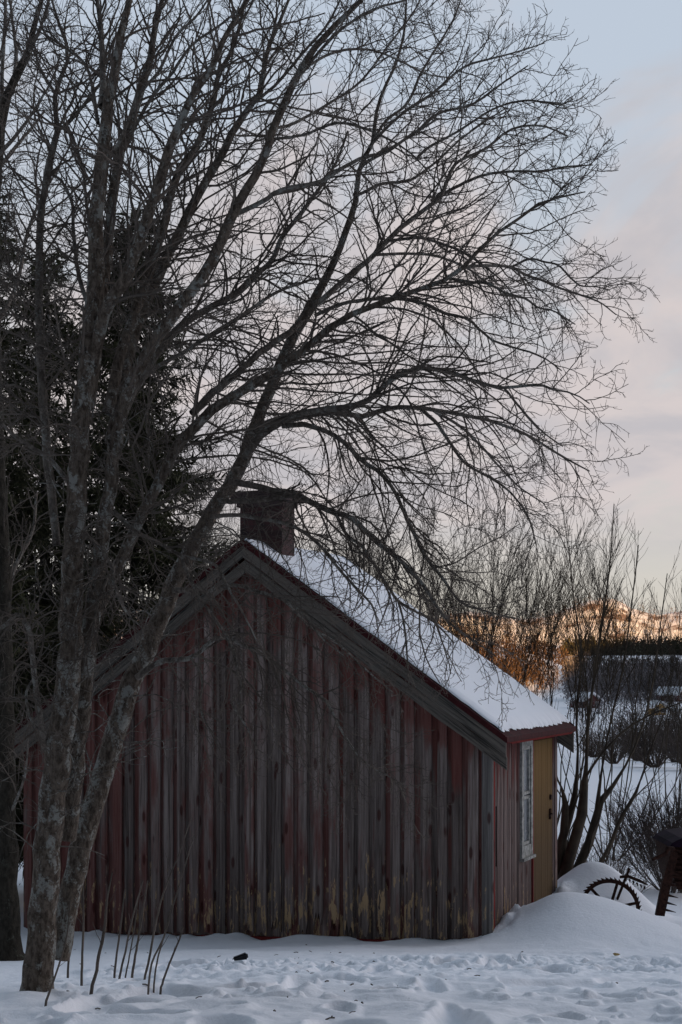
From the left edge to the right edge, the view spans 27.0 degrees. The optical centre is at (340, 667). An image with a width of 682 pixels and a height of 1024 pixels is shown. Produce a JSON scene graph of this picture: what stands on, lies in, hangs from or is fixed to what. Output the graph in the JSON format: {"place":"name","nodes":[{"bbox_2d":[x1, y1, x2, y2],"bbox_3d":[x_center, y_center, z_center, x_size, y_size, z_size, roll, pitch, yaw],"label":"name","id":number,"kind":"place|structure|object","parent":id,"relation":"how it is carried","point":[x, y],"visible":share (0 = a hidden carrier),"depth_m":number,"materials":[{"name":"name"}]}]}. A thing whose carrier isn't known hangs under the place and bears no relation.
{"place":"outdoors","nodes":[
{"label":"outdoors","id":0,"kind":"place"},
{"bbox_2d":[0,599,681,1023],"bbox_3d":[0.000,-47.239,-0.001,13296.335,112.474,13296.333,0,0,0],"label":"ground","id":1,"kind":"structure","parent":0,"point":[568,937],"depth_m":10.60,"materials":[{"name":"white snow"}]},
{"bbox_2d":[0,169,65,869],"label":"spruce tree","id":2,"kind":"object","parent":1,"relation":"on","point":[18,481],"visible":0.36,"depth_m":20.38,"materials":[{"name":"green plant"}]},
{"bbox_2d":[0,0,82,960],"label":"bare tree","id":3,"kind":"object","parent":1,"relation":"on","point":[11,947],"visible":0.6,"depth_m":12.96,"materials":[{"name":"brown plant"}]},
{"bbox_2d":[44,901,73,1006],"bbox_3d":[-1.507,1.559,7.631,0.051,0.575,0.225,0,0,28],"label":"sapling","id":4,"kind":"object","parent":1,"relation":"on","point":[50,988],"visible":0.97,"depth_m":7.63,"materials":[{"name":"brown plant"}]},
{"bbox_2d":[67,960,69,977],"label":"sapling","id":5,"kind":"object","parent":1,"relation":"on","point":[68,962],"visible":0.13,"depth_m":10.04,"materials":[{"name":"brown plant"}]},
{"bbox_2d":[6,248,144,884],"bbox_3d":[-4.464,-1.478,21.563,3.740,9.817,3.428,0,0,0],"label":"spruce tree","id":6,"kind":"object","parent":1,"relation":"on","point":[51,623],"visible":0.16,"depth_m":21.30,"materials":[{"name":"green plant"}]},
{"bbox_2d":[77,884,86,985],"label":"sapling","id":7,"kind":"object","parent":1,"relation":"on","point":[82,951],"visible":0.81,"depth_m":8.86,"materials":[{"name":"brown plant"}]},
{"bbox_2d":[89,871,116,994],"bbox_3d":[-1.395,1.564,8.296,0.165,0.760,0.090,0,0,0],"label":"sapling","id":8,"kind":"object","parent":1,"relation":"on","point":[99,954],"visible":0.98,"depth_m":8.31,"materials":[{"name":"brown plant"}]},
{"bbox_2d":[113,888,125,977],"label":"sapling","id":9,"kind":"object","parent":1,"relation":"on","point":[115,965],"visible":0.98,"depth_m":9.79,"materials":[{"name":"brown plant"}]},
{"bbox_2d":[12,206,235,847],"bbox_3d":[-3.368,-1.935,22.589,5.051,10.816,5.203,0,0,0],"label":"spruce tree","id":10,"kind":"object","parent":1,"relation":"on","point":[176,477],"visible":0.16,"depth_m":22.04,"materials":[{"name":"green plant"}]},
{"bbox_2d":[118,879,142,978],"bbox_3d":[-1.359,1.754,9.351,0.114,0.778,0.364,0,0,-28],"label":"sapling","id":11,"kind":"object","parent":1,"relation":"on","point":[125,951],"visible":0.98,"depth_m":9.36,"materials":[{"name":"brown plant"}]},
{"bbox_2d":[125,902,142,977],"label":"sapling","id":12,"kind":"object","parent":1,"relation":"on","point":[131,942],"visible":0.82,"depth_m":9.59,"materials":[{"name":"brown plant"}]},
{"bbox_2d":[131,881,147,977],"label":"sapling","id":13,"kind":"object","parent":1,"relation":"on","point":[136,950],"visible":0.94,"depth_m":9.76,"materials":[{"name":"brown plant"}]},
{"bbox_2d":[153,899,176,992],"bbox_3d":[-1.078,1.703,8.669,0.092,0.589,0.139,0,0,40],"label":"sapling","id":14,"kind":"object","parent":1,"relation":"on","point":[158,957],"visible":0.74,"depth_m":8.66,"materials":[{"name":"brown plant"}]},
{"bbox_2d":[143,815,192,979],"bbox_3d":[-1.142,1.517,9.231,0.422,1.102,0.115,0,0,-41],"label":"sapling","id":15,"kind":"object","parent":1,"relation":"on","point":[151,945],"visible":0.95,"depth_m":9.16,"materials":[{"name":"brown plant"}]},
{"bbox_2d":[159,926,183,994],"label":"sapling","id":16,"kind":"object","parent":1,"relation":"on","point":[165,974],"visible":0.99,"depth_m":8.45,"materials":[{"name":"brown plant"}]},
{"bbox_2d":[147,833,197,994],"bbox_3d":[-0.997,1.433,8.091,0.424,1.013,0.132,0,0,44],"label":"sapling","id":17,"kind":"object","parent":1,"relation":"on","point":[152,961],"visible":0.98,"depth_m":8.14,"materials":[{"name":"brown plant"}]},
{"bbox_2d":[146,407,272,596],"bbox_3d":[-2.366,-0.881,29.531,4.814,9.225,3.788,0,0,33],"label":"willow shrub","id":18,"kind":"object","parent":1,"relation":"on","point":[196,507],"visible":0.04,"depth_m":28.97,"materials":[{"name":"brown plant"}]},
{"bbox_2d":[233,953,247,960],"bbox_3d":[-0.758,2.177,10.671,0.118,0.047,0.059,-11,2,-12],"label":"black scrap","id":19,"kind":"object","parent":1,"relation":"on","point":[243,956],"visible":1,"depth_m":10.65,"materials":[{"name":"rubber"}]},
{"bbox_2d":[14,490,575,941],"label":"wooden shed","id":20,"kind":"structure","parent":1,"relation":"on","point":[272,856],"depth_m":16.41,"materials":[{"name":"paint"}]},
{"bbox_2d":[519,740,535,861],"bbox_3d":[2.160,1.518,16.561,0.090,1.435,0.495,0,0,24],"label":"window","id":21,"kind":"structure","parent":20,"relation":"in","point":[526,748],"depth_m":16.59,"materials":[{"name":"white paint"}]},
{"bbox_2d":[534,738,552,901],"bbox_3d":[2.449,2.027,17.238,0.110,2.305,0.855,0,0,24],"label":"door","id":22,"kind":"structure","parent":20,"relation":"in","point":[543,813],"depth_m":17.22,"materials":[{"name":"paint"}]},
{"bbox_2d":[238,438,396,589],"bbox_3d":[-0.479,-0.457,27.454,3.946,8.283,4.330,0,0,0],"label":"willow shrub","id":23,"kind":"object","parent":1,"relation":"on","point":[348,529],"visible":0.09,"depth_m":27.45,"materials":[{"name":"brown plant"}]},
{"bbox_2d":[0,0,659,991],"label":"bare tree","id":24,"kind":"object","parent":1,"relation":"on","point":[62,816],"visible":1,"depth_m":8.26,"materials":[{"name":"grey plant"}]},
{"bbox_2d":[67,944,617,1019],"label":"bark litter","id":25,"kind":"object","parent":1,"relation":"on","point":[331,1017],"visible":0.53,"depth_m":8.63,"materials":[{"name":"brown plant"}]},
{"bbox_2d":[349,465,515,657],"bbox_3d":[1.604,-0.003,26.947,5.034,7.351,3.853,0,0,-17],"label":"willow shrub","id":26,"kind":"object","parent":1,"relation":"on","point":[444,589],"visible":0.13,"depth_m":26.49,"materials":[{"name":"brown plant"}]},
{"bbox_2d":[374,457,567,705],"bbox_3d":[2.408,-0.059,24.955,3.456,7.341,3.000,0,0,-24],"label":"willow shrub","id":27,"kind":"object","parent":1,"relation":"on","point":[494,628],"visible":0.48,"depth_m":24.98,"materials":[{"name":"brown plant"}]},
{"bbox_2d":[462,627,569,689],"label":"knoll wood","id":28,"kind":"object","parent":1,"relation":"on","point":[556,669],"visible":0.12,"depth_m":368.90,"materials":[{"name":"brown plant"}]},
{"bbox_2d":[452,596,664,642],"bbox_3d":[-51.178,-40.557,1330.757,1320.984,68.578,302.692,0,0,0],"label":"conifer wood","id":29,"kind":"object","parent":1,"relation":"on","point":[596,617],"visible":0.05,"depth_m":1315.51,"materials":[{"name":"brown plant"}]},
{"bbox_2d":[478,481,643,843],"bbox_3d":[3.780,0.227,23.723,2.715,6.653,3.105,0,0,0],"label":"willow shrub","id":30,"kind":"object","parent":1,"relation":"on","point":[560,617],"visible":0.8,"depth_m":23.68,"materials":[{"name":"brown plant"}]},
{"bbox_2d":[450,596,681,639],"bbox_3d":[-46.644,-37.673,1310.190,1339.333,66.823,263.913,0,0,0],"label":"hill wood","id":31,"kind":"object","parent":1,"relation":"on","point":[677,617],"visible":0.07,"depth_m":1320.87,"materials":[{"name":"brown plant"}]},
{"bbox_2d":[567,692,603,707],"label":"farm house","id":32,"kind":"structure","parent":1,"relation":"on","point":[594,698],"depth_m":273.27,"materials":[{"name":"white glass"}]},
{"bbox_2d":[574,725,614,756],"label":"bush","id":33,"kind":"object","parent":1,"relation":"on","point":[590,754],"visible":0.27,"depth_m":103.97,"materials":[{"name":"brown plant"}]},
{"bbox_2d":[532,547,681,860],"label":"willow shrub","id":34,"kind":"object","parent":1,"relation":"on","point":[644,656],"visible":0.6,"depth_m":25.82,"materials":[{"name":"brown plant"}]},
{"bbox_2d":[533,497,681,879],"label":"willow tree","id":35,"kind":"object","parent":1,"relation":"on","point":[566,854],"visible":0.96,"depth_m":18.41,"materials":[{"name":"brown plant"}]},
{"bbox_2d":[578,716,640,763],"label":"bush","id":36,"kind":"object","parent":1,"relation":"on","point":[607,756],"visible":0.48,"depth_m":85.93,"materials":[{"name":"brown plant"}]},
{"bbox_2d":[583,877,640,909],"bbox_3d":[3.167,2.841,16.750,0.738,0.738,0.140,0,0,14],"label":"iron wheel","id":37,"kind":"object","parent":1,"relation":"on","point":[615,881],"visible":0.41,"depth_m":16.72,"materials":[{"name":"black metal"}]},
{"bbox_2d":[572,824,655,892],"bbox_3d":[3.611,2.778,19.648,1.617,1.133,1.711,0,0,0],"label":"bush","id":38,"kind":"object","parent":1,"relation":"on","point":[619,868],"visible":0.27,"depth_m":19.48,"materials":[{"name":"brown plant"}]},
{"bbox_2d":[558,651,681,700],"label":"valley wood","id":39,"kind":"object","parent":1,"relation":"on","point":[617,677],"visible":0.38,"depth_m":311.38,"materials":[{"name":"brown plant"}]},
{"bbox_2d":[559,634,681,655],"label":"dark conifer belt","id":40,"kind":"object","parent":1,"relation":"on","point":[664,650],"visible":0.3,"depth_m":700.56,"materials":[{"name":"plant"}]},
{"bbox_2d":[566,689,681,724],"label":"village trees","id":41,"kind":"object","parent":1,"relation":"on","point":[601,703],"visible":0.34,"depth_m":258.39,"materials":[{"name":"black plant"}]},
{"bbox_2d":[616,868,647,899],"bbox_3d":[3.587,2.725,17.608,0.421,0.482,0.046,0,0,10],"label":"cutter bar","id":42,"kind":"object","parent":1,"relation":"in","point":[626,876],"visible":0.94,"depth_m":17.60,"materials":[{"name":"metal"}]},
{"bbox_2d":[591,775,681,892],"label":"bush","id":43,"kind":"object","parent":1,"relation":"on","point":[648,827],"visible":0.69,"depth_m":21.52,"materials":[{"name":"brown plant"}]},
{"bbox_2d":[603,702,680,767],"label":"bush","id":44,"kind":"object","parent":1,"relation":"on","point":[639,755],"visible":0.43,"depth_m":77.99,"materials":[{"name":"brown plant"}]},
{"bbox_2d":[610,707,678,760],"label":"bush","id":45,"kind":"object","parent":1,"relation":"on","point":[637,733],"visible":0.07,"depth_m":96.55,"materials":[{"name":"brown plant"}]},
{"bbox_2d":[622,691,681,767],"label":"bush","id":46,"kind":"object","parent":1,"relation":"on","point":[671,738],"visible":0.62,"depth_m":71.63,"materials":[{"name":"brown plant"}]},
{"bbox_2d":[644,700,666,714],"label":"farm house","id":47,"kind":"structure","parent":1,"relation":"on","point":[665,706],"depth_m":248.84,"materials":[{"name":"grey glass"}]},
{"bbox_2d":[630,704,681,761],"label":"bush","id":48,"kind":"object","parent":1,"relation":"on","point":[672,760],"visible":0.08,"depth_m":91.88,"materials":[{"name":"brown plant"}]},
{"bbox_2d":[631,604,681,826],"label":"willow shrub","id":49,"kind":"object","parent":1,"relation":"on","point":[672,701],"visible":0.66,"depth_m":26.69,"materials":[{"name":"brown plant"}]},
{"bbox_2d":[651,828,681,915],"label":"farm machine","id":50,"kind":"object","parent":1,"relation":"on","point":[668,857],"visible":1,"depth_m":16.54,"materials":[{"name":"metal"}]},
{"bbox_2d":[654,687,681,701],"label":"farm house","id":51,"kind":"structure","parent":1,"relation":"on","point":[658,688],"depth_m":298.90,"materials":[{"name":"white glass"}]},
{"bbox_2d":[0,0,681,617],"label":"sky","id":52,"kind":"structure","parent":0,"point":[638,43],"materials":[{"name":"grey"}]}
]}

